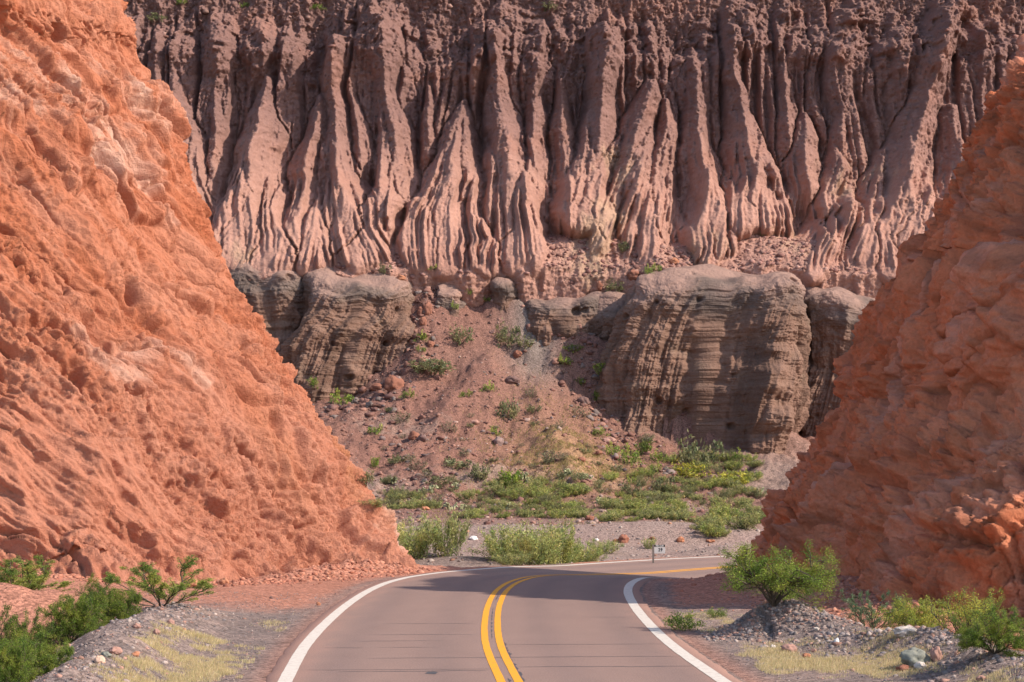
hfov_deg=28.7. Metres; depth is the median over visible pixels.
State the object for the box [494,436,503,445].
boulder
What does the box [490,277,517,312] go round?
rock bluff
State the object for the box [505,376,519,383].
boulder
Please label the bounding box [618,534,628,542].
boulder
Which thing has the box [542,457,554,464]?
shrub
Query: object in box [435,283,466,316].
boulder
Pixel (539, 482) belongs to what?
broom bush
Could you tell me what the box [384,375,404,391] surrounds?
boulder
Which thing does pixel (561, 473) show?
shrub
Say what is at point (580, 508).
broom bush
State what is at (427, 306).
boulder
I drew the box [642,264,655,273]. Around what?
shrub
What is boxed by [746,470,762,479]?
broom bush
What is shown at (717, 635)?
gravel
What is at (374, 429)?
shrub
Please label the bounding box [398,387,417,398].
shrub
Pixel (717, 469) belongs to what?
broom bush
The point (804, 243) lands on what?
scree
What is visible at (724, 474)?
shrub
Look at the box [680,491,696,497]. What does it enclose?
broom bush
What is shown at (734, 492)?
broom bush
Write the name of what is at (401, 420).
shrub
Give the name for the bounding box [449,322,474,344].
shrub
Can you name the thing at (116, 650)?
stone
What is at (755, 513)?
broom bush
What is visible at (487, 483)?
broom bush
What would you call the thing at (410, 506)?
broom bush
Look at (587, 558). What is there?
broom bush
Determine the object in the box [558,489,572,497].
broom bush
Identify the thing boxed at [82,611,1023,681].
grass
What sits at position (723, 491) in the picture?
broom bush
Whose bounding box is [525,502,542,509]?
broom bush
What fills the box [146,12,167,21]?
shrub
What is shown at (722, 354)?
rock bluff
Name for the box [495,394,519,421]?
shrub
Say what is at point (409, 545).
broom bush
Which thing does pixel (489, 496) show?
broom bush
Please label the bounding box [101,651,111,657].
stone
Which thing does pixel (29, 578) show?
bush
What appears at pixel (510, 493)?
broom bush
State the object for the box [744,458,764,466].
broom bush
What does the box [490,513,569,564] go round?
broom bush
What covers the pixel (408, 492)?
broom bush
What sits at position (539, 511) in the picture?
broom bush
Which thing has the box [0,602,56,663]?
bush
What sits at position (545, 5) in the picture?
shrub
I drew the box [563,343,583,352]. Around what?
shrub
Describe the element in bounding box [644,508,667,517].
broom bush
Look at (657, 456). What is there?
shrub
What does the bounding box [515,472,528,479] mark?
cactus
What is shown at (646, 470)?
broom bush
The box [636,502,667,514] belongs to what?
broom bush
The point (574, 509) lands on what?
broom bush
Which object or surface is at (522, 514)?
broom bush
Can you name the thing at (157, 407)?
cliff
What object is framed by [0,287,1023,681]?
ground
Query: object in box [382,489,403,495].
broom bush
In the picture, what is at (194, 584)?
stone
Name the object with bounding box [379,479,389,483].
broom bush
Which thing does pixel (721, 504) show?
broom bush
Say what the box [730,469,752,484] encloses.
shrub
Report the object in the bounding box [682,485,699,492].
broom bush
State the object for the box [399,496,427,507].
broom bush
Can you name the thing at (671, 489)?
broom bush
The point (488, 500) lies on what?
broom bush
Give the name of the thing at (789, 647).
stone
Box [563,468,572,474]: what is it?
cactus
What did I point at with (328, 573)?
debris
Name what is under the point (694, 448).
shrub
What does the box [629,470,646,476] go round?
broom bush
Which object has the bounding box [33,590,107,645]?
bush
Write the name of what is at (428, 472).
shrub
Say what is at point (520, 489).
broom bush
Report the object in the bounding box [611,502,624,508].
broom bush
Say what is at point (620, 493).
broom bush
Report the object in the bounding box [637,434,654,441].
shrub
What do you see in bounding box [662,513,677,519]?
broom bush
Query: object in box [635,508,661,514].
broom bush
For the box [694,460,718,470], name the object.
broom bush
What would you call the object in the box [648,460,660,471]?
shrub
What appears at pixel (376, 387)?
boulder
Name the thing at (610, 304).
rock bluff
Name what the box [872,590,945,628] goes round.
bush
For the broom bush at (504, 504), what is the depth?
113.14 m
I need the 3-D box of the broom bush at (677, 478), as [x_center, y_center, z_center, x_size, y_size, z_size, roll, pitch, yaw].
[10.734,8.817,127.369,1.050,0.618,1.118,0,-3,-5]
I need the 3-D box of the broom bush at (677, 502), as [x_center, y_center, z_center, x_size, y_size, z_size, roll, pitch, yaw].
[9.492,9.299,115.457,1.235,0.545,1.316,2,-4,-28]
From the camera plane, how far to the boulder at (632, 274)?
149.59 m
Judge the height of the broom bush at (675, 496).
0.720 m
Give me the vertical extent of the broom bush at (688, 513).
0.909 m
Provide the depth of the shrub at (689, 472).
128.47 m
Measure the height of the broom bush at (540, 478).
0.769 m
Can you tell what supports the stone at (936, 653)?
on the ground at (774, 467)
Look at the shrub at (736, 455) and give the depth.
135.24 m
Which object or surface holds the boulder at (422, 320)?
on the ground at (774, 467)
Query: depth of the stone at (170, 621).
36.40 m
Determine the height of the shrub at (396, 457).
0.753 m
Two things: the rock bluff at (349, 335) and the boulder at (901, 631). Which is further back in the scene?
the rock bluff at (349, 335)
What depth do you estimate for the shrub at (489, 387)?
140.74 m
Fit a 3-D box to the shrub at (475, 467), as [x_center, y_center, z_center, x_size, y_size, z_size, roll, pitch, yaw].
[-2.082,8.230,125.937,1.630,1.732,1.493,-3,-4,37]
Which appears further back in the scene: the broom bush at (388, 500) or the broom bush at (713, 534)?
the broom bush at (388, 500)
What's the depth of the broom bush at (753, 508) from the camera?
111.30 m
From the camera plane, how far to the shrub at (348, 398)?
143.16 m
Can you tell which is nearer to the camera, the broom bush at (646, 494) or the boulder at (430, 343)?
the broom bush at (646, 494)
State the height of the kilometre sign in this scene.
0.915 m
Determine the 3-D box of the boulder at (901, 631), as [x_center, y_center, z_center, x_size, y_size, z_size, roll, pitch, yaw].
[6.592,4.886,33.554,0.399,0.235,0.364,-2,-5,-1]
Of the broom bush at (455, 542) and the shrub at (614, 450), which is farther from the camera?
the shrub at (614, 450)
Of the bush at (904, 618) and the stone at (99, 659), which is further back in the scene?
the bush at (904, 618)
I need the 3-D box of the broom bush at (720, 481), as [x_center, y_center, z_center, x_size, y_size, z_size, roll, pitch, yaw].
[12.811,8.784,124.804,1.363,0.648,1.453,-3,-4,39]
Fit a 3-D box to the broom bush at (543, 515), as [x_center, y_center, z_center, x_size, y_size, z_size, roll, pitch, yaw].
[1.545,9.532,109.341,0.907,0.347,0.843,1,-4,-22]
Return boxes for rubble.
[137,0,1019,54]
[312,288,680,499]
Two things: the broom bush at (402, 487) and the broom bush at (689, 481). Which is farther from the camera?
the broom bush at (689, 481)
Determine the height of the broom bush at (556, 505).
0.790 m
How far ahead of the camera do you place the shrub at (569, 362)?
145.51 m
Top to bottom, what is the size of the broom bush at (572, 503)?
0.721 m
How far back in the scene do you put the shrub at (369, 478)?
65.81 m
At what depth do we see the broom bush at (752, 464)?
131.70 m
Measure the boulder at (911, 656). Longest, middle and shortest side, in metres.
0.514 x 0.495 x 0.347 m
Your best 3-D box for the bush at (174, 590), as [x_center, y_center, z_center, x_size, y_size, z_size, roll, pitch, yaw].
[-7.008,4.932,40.647,2.890,1.165,2.089,-3,-4,37]
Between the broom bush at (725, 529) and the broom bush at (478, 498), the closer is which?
the broom bush at (725, 529)
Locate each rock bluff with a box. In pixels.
[230,261,305,351]
[278,266,417,402]
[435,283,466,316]
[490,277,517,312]
[524,291,602,345]
[594,264,811,454]
[596,291,626,340]
[799,287,874,436]
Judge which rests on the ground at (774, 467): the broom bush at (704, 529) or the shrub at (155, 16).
the broom bush at (704, 529)
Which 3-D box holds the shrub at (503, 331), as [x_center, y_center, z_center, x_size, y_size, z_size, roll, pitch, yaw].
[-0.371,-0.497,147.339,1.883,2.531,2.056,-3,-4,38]
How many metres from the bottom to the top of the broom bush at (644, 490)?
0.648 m
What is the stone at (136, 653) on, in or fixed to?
on the ground at (774, 467)
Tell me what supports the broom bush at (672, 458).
on the ground at (774, 467)
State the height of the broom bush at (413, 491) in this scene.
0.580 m
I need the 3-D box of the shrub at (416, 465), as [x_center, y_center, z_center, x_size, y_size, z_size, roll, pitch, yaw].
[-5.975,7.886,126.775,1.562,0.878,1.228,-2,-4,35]
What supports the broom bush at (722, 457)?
on the ground at (774, 467)
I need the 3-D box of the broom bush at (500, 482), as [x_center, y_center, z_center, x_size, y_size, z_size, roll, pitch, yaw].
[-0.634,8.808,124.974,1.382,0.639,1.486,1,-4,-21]
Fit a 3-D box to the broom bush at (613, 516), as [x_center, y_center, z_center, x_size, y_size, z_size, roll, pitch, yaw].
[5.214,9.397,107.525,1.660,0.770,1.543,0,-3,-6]
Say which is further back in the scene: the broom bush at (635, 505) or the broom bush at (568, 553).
the broom bush at (635, 505)
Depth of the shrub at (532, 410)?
139.24 m
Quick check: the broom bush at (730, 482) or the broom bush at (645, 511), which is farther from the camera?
the broom bush at (730, 482)
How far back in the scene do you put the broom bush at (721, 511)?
108.29 m
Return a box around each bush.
[0,554,73,591]
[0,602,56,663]
[0,634,43,681]
[3,629,74,680]
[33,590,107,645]
[73,572,142,628]
[101,553,217,609]
[357,497,389,507]
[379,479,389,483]
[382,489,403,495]
[383,495,399,502]
[385,498,399,505]
[386,489,411,498]
[386,491,406,500]
[387,503,403,509]
[389,484,411,495]
[396,507,451,558]
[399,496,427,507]
[399,503,413,508]
[407,489,421,496]
[409,492,426,498]
[419,498,436,508]
[420,510,472,556]
[428,499,441,508]
[450,478,464,482]
[452,488,475,499]
[455,510,474,518]
[462,522,538,561]
[469,512,484,517]
[472,489,484,494]
[474,507,489,514]
[476,493,485,500]
[481,482,506,493]
[482,478,499,485]
[482,497,503,504]
[483,493,496,499]
[486,504,504,512]
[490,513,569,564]
[491,549,532,565]
[492,477,513,485]
[496,490,508,496]
[496,498,521,509]
[498,485,516,492]
[498,510,511,517]
[499,478,522,486]
[506,489,526,499]
[511,503,531,511]
[515,483,538,495]
[517,510,533,517]
[521,497,540,504]
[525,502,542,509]
[526,508,546,514]
[528,479,545,486]
[528,486,548,497]
[529,475,550,482]
[531,489,558,496]
[531,492,555,503]
[532,513,548,517]
[533,548,562,563]
[535,518,589,563]
[540,484,556,491]
[540,493,561,501]
[541,499,560,509]
[546,507,566,518]
[550,479,565,488]
[550,500,567,509]
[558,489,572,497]
[561,500,577,509]
[562,483,588,494]
[562,507,577,514]
[566,508,591,518]
[570,499,585,505]
[572,484,593,491]
[573,543,607,562]
[575,505,595,512]
[585,538,624,553]
[592,480,604,488]
[594,509,623,520]
[596,495,622,508]
[602,470,618,480]
[608,507,623,515]
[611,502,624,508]
[614,490,624,496]
[619,507,639,515]
[620,503,633,510]
[621,494,631,498]
[624,500,644,509]
[625,515,641,521]
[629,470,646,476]
[632,488,647,496]
[632,511,655,519]
[633,466,656,476]
[633,475,649,486]
[633,490,659,497]
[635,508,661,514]
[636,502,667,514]
[641,537,655,548]
[643,509,663,518]
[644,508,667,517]
[645,495,660,501]
[649,499,665,506]
[655,492,668,500]
[657,491,685,499]
[661,483,686,492]
[662,504,676,511]
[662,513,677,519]
[665,452,685,462]
[665,498,686,505]
[669,501,687,509]
[671,506,696,520]
[675,475,687,482]
[676,489,694,497]
[679,476,699,485]
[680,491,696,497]
[682,448,702,457]
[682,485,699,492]
[683,512,716,522]
[689,493,702,499]
[689,520,723,531]
[693,464,710,472]
[693,480,720,488]
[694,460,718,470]
[694,517,726,526]
[695,517,720,524]
[697,499,707,504]
[699,521,727,536]
[702,494,733,505]
[706,504,739,519]
[707,529,730,536]
[708,508,737,516]
[709,477,727,485]
[710,501,728,508]
[710,512,732,521]
[710,526,731,534]
[711,486,731,498]
[712,465,727,473]
[716,538,841,611]
[717,453,735,459]
[721,451,741,461]
[721,478,742,487]
[722,487,740,496]
[722,510,759,529]
[723,462,742,469]
[724,459,743,469]
[727,470,740,474]
[731,483,755,493]
[731,497,752,506]
[735,511,765,523]
[740,502,763,513]
[742,452,757,460]
[743,459,761,466]
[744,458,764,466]
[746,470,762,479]
[750,486,766,498]
[840,588,906,628]
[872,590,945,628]
[925,588,1008,636]
[948,604,1023,656]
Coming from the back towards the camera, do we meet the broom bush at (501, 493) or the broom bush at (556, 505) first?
the broom bush at (501, 493)
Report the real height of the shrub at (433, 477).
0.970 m
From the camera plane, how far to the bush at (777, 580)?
37.84 m
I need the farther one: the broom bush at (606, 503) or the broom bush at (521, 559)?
the broom bush at (606, 503)
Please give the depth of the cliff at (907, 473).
49.50 m
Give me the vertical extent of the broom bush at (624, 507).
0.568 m
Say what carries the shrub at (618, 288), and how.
on the rock bluff at (610, 304)
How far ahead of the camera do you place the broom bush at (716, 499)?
118.06 m
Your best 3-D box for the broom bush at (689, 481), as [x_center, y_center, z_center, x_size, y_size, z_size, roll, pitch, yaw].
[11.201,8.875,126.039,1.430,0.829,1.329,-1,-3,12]
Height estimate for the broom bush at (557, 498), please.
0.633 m
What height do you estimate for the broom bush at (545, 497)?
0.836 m
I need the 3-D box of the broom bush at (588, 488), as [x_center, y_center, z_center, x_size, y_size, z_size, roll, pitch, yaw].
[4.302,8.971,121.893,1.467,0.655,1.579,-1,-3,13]
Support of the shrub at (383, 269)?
on the rock bluff at (349, 335)
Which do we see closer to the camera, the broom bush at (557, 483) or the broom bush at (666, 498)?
the broom bush at (666, 498)
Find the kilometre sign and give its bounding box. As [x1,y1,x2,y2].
[652,544,664,562]
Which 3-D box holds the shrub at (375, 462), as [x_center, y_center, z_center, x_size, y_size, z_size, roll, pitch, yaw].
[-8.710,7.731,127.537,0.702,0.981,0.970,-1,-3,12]
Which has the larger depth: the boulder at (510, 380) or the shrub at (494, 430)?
the boulder at (510, 380)
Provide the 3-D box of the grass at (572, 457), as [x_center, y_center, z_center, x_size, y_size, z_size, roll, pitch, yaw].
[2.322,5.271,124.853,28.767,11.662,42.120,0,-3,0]
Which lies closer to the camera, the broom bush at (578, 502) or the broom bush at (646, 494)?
the broom bush at (578, 502)
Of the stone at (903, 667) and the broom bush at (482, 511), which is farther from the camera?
the broom bush at (482, 511)
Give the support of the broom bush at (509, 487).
on the ground at (774, 467)
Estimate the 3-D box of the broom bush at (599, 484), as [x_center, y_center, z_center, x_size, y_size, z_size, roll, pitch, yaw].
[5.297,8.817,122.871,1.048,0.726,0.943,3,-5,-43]
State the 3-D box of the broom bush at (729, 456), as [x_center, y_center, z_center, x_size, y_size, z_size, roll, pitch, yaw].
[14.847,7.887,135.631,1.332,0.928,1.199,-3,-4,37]
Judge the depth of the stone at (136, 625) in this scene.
34.17 m
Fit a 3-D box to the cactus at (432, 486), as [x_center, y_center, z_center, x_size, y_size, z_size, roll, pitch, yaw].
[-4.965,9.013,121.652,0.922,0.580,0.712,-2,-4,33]
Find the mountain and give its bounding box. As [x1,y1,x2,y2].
[123,0,1023,306]
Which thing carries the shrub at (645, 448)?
on the ground at (774, 467)
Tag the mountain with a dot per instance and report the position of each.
(441, 148)
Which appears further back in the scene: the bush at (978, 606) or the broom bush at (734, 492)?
the broom bush at (734, 492)
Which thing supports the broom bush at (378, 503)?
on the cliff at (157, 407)
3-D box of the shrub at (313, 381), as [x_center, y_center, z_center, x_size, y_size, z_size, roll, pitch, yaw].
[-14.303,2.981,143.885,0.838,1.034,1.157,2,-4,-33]
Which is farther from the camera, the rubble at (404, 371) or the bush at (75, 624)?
the rubble at (404, 371)
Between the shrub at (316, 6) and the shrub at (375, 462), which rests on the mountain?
the shrub at (316, 6)
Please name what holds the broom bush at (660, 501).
on the ground at (774, 467)
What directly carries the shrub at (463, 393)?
on the ground at (774, 467)
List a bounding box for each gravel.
[26,576,1023,681]
[401,521,759,564]
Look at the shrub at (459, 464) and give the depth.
127.88 m
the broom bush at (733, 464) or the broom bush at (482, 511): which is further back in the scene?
the broom bush at (733, 464)
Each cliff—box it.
[0,0,419,581]
[730,34,1023,623]
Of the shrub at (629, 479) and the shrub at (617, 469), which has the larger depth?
the shrub at (617, 469)
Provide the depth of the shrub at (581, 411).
141.00 m
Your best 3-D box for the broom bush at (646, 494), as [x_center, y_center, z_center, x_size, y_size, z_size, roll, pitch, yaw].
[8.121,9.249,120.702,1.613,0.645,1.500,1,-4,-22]
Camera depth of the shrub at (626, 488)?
123.58 m
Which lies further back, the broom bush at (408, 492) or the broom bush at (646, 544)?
the broom bush at (408, 492)
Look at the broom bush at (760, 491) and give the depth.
122.75 m
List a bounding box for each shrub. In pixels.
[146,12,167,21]
[176,0,186,4]
[305,377,318,388]
[310,4,325,9]
[330,387,353,404]
[355,468,375,485]
[366,423,382,435]
[370,456,379,467]
[377,263,391,273]
[385,457,399,464]
[390,410,411,423]
[392,454,405,461]
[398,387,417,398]
[405,453,417,461]
[405,460,427,469]
[407,356,455,374]
[412,329,430,341]
[416,344,426,351]
[419,469,431,479]
[423,473,451,486]
[428,492,444,500]
[441,421,457,434]
[443,456,471,469]
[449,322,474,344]
[458,389,472,396]
[458,448,469,458]
[465,459,490,480]
[481,380,496,391]
[490,425,501,435]
[494,321,522,347]
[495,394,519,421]
[497,467,525,485]
[514,335,534,350]
[524,388,537,396]
[525,404,541,412]
[537,449,564,463]
[542,1,557,11]
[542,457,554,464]
[554,419,565,427]
[556,469,571,477]
[558,354,570,364]
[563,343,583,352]
[568,406,590,417]
[570,470,588,480]
[575,377,585,385]
[579,447,591,453]
[592,361,605,374]
[592,425,610,435]
[593,390,599,400]
[603,486,614,491]
[604,441,624,454]
[605,277,623,291]
[607,462,622,471]
[617,477,641,495]
[618,240,632,252]
[618,442,644,465]
[626,473,636,483]
[634,441,652,454]
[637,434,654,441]
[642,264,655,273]
[642,437,655,443]
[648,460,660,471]
[649,447,667,462]
[649,472,675,494]
[652,262,662,271]
[660,610,705,630]
[669,461,712,478]
[672,429,728,466]
[704,606,729,617]
[709,469,734,482]
[728,447,746,461]
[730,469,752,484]
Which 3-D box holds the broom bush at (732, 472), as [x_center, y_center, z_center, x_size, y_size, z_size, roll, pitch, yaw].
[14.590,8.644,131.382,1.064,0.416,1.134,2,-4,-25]
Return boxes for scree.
[295,234,873,283]
[319,286,723,526]
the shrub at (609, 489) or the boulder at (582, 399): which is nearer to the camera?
the shrub at (609, 489)
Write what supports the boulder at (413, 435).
on the ground at (774, 467)
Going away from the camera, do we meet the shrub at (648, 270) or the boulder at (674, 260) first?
the shrub at (648, 270)
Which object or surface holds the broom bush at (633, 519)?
on the ground at (774, 467)
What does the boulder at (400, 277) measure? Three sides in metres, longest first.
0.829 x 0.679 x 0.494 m
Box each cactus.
[422,485,438,492]
[443,502,457,509]
[451,482,459,489]
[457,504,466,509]
[498,502,513,509]
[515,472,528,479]
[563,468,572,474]
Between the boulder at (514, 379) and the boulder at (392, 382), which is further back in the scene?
the boulder at (514, 379)
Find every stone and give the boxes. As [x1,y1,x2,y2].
[94,655,105,663]
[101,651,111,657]
[107,646,122,654]
[131,651,138,656]
[132,623,140,627]
[153,628,159,634]
[167,618,174,624]
[187,578,197,587]
[219,577,229,584]
[780,644,796,652]
[896,664,909,670]
[913,662,926,668]
[930,646,942,661]
[976,675,985,681]
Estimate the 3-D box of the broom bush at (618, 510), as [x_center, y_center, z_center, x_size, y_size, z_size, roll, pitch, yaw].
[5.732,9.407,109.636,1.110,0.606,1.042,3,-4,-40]
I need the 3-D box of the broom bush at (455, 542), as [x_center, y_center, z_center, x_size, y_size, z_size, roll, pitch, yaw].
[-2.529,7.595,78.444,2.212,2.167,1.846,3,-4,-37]
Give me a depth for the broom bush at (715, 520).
100.03 m
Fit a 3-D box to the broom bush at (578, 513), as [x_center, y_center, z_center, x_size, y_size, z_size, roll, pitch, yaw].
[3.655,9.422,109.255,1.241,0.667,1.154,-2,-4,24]
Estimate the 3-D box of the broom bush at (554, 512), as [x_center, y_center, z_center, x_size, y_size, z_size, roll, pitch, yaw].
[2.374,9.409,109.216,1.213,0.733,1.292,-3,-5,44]
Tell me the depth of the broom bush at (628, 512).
109.79 m
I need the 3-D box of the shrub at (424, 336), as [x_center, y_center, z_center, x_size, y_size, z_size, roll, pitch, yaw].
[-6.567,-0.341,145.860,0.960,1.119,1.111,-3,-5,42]
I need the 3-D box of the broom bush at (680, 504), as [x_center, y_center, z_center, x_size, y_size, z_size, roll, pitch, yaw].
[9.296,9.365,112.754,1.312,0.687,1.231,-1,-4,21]
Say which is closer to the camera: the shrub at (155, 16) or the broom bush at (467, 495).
the broom bush at (467, 495)
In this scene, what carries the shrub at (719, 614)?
on the ground at (774, 467)
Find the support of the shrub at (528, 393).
on the ground at (774, 467)
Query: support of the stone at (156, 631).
on the ground at (774, 467)
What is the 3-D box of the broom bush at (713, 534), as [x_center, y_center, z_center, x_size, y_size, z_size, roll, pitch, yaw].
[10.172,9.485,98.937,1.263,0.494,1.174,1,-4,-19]
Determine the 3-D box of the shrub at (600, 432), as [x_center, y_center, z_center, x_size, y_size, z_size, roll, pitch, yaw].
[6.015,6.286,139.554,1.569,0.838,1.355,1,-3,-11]
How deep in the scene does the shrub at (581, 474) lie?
123.21 m
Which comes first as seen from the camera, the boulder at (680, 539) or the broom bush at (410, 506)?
the boulder at (680, 539)
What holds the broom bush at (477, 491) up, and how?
on the ground at (774, 467)
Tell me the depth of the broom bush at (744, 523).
100.30 m
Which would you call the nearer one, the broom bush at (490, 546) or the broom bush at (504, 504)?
the broom bush at (490, 546)
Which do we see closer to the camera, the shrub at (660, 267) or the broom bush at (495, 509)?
the broom bush at (495, 509)
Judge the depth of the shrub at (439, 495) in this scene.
119.48 m
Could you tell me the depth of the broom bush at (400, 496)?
118.02 m
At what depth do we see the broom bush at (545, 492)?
119.82 m
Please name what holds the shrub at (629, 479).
on the ground at (774, 467)
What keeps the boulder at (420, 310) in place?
on the ground at (774, 467)
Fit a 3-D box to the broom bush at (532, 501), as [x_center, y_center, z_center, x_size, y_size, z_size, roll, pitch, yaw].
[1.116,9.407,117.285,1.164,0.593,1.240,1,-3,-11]
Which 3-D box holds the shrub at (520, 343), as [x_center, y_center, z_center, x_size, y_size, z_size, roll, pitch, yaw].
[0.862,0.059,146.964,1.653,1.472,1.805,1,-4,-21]
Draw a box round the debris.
[4,558,1021,649]
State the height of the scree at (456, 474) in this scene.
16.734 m
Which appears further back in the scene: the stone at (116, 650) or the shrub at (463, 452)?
the shrub at (463, 452)
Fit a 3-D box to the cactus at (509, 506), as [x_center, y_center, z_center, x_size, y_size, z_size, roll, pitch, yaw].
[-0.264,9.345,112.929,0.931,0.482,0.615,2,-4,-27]
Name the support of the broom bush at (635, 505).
on the ground at (774, 467)
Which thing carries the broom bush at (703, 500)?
on the ground at (774, 467)
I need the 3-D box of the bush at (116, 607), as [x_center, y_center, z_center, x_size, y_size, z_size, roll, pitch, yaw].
[-7.644,5.062,38.185,1.452,1.315,1.670,2,-4,-26]
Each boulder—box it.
[369,383,382,391]
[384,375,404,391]
[396,275,405,279]
[408,431,419,439]
[417,306,423,314]
[417,434,426,441]
[419,317,426,325]
[423,301,431,314]
[427,340,434,346]
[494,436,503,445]
[505,375,519,383]
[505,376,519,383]
[513,350,521,357]
[577,396,590,404]
[585,515,593,519]
[596,281,602,290]
[602,437,617,444]
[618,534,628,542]
[627,269,639,280]
[668,257,678,264]
[676,536,683,541]
[893,625,916,637]
[899,647,930,667]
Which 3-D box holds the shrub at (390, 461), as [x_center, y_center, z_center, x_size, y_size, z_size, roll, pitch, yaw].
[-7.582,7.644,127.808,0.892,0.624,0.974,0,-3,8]
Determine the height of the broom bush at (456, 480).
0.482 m
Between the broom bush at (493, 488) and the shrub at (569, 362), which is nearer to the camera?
the broom bush at (493, 488)
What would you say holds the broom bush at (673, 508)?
on the ground at (774, 467)
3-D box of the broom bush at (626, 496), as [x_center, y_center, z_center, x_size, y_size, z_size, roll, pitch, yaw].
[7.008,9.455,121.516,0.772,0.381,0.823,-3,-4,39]
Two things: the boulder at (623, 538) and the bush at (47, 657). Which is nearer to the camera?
the bush at (47, 657)
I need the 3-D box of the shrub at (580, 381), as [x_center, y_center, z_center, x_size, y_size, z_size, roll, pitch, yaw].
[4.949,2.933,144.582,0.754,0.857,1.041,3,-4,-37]
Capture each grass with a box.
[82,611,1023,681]
[388,353,760,527]
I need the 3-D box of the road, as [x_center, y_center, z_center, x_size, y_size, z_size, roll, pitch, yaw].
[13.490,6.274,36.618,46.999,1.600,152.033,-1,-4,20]
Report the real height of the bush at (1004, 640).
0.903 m
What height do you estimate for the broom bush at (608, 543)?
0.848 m
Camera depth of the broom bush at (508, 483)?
124.55 m
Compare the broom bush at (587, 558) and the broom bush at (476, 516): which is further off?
the broom bush at (476, 516)
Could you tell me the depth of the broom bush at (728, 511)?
108.89 m
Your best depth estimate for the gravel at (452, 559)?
96.62 m
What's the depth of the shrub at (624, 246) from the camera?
151.91 m
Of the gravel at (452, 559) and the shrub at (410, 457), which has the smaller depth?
the gravel at (452, 559)
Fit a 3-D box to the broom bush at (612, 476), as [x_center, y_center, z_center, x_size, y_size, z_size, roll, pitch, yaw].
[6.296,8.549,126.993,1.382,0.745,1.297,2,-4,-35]
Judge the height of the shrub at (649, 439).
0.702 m
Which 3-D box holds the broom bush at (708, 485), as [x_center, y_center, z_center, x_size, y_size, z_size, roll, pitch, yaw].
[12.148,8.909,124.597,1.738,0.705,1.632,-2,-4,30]
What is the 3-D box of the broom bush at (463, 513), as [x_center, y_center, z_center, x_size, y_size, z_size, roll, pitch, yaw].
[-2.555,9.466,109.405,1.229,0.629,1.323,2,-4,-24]
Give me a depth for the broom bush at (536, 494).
119.60 m
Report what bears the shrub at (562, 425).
on the ground at (774, 467)
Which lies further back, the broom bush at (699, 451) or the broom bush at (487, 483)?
the broom bush at (699, 451)
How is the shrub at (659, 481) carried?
on the ground at (774, 467)
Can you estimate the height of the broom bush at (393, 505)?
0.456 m
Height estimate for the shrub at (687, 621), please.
0.485 m
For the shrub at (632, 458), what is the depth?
132.33 m
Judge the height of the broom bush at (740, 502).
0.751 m
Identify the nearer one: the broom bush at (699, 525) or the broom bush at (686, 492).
the broom bush at (699, 525)
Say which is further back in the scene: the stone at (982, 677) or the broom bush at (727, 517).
the broom bush at (727, 517)
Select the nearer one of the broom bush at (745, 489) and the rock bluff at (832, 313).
the broom bush at (745, 489)
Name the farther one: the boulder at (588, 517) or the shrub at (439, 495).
the shrub at (439, 495)
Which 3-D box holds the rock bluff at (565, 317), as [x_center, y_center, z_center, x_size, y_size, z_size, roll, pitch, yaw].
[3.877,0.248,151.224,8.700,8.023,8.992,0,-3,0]
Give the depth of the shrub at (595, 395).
143.70 m
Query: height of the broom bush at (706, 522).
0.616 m
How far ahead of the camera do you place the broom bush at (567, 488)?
121.20 m
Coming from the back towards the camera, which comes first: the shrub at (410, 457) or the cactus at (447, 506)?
the shrub at (410, 457)
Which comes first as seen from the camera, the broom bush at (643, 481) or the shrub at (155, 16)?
the broom bush at (643, 481)
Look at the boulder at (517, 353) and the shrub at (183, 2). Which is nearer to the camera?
the boulder at (517, 353)
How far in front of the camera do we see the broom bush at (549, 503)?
112.94 m
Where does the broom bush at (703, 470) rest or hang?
on the ground at (774, 467)
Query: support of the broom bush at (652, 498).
on the ground at (774, 467)
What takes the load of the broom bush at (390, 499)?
on the ground at (774, 467)
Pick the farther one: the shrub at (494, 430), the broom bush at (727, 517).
the shrub at (494, 430)
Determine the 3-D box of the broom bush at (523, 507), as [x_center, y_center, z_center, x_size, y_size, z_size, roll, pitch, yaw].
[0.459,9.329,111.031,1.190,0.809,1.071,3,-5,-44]
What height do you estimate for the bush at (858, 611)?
0.876 m
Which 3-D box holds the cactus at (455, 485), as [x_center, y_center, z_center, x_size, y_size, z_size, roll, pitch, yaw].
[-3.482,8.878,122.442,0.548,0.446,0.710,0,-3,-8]
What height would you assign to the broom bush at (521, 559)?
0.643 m
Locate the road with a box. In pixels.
[266,555,741,681]
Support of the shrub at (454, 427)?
on the ground at (774, 467)
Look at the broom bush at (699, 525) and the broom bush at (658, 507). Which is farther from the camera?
the broom bush at (658, 507)
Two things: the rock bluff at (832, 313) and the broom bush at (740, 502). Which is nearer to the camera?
the broom bush at (740, 502)
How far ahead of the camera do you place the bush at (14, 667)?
28.16 m
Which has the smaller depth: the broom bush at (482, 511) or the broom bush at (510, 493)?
the broom bush at (482, 511)
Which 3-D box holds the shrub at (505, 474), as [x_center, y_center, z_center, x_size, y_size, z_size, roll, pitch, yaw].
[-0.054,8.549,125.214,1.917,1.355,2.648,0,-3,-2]
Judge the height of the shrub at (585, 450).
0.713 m
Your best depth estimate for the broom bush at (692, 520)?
101.23 m
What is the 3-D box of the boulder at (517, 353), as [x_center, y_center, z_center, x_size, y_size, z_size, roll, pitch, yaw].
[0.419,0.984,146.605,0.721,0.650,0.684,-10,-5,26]
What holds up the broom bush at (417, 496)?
on the ground at (774, 467)
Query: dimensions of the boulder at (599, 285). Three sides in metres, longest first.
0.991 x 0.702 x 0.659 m
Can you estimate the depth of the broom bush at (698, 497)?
119.73 m

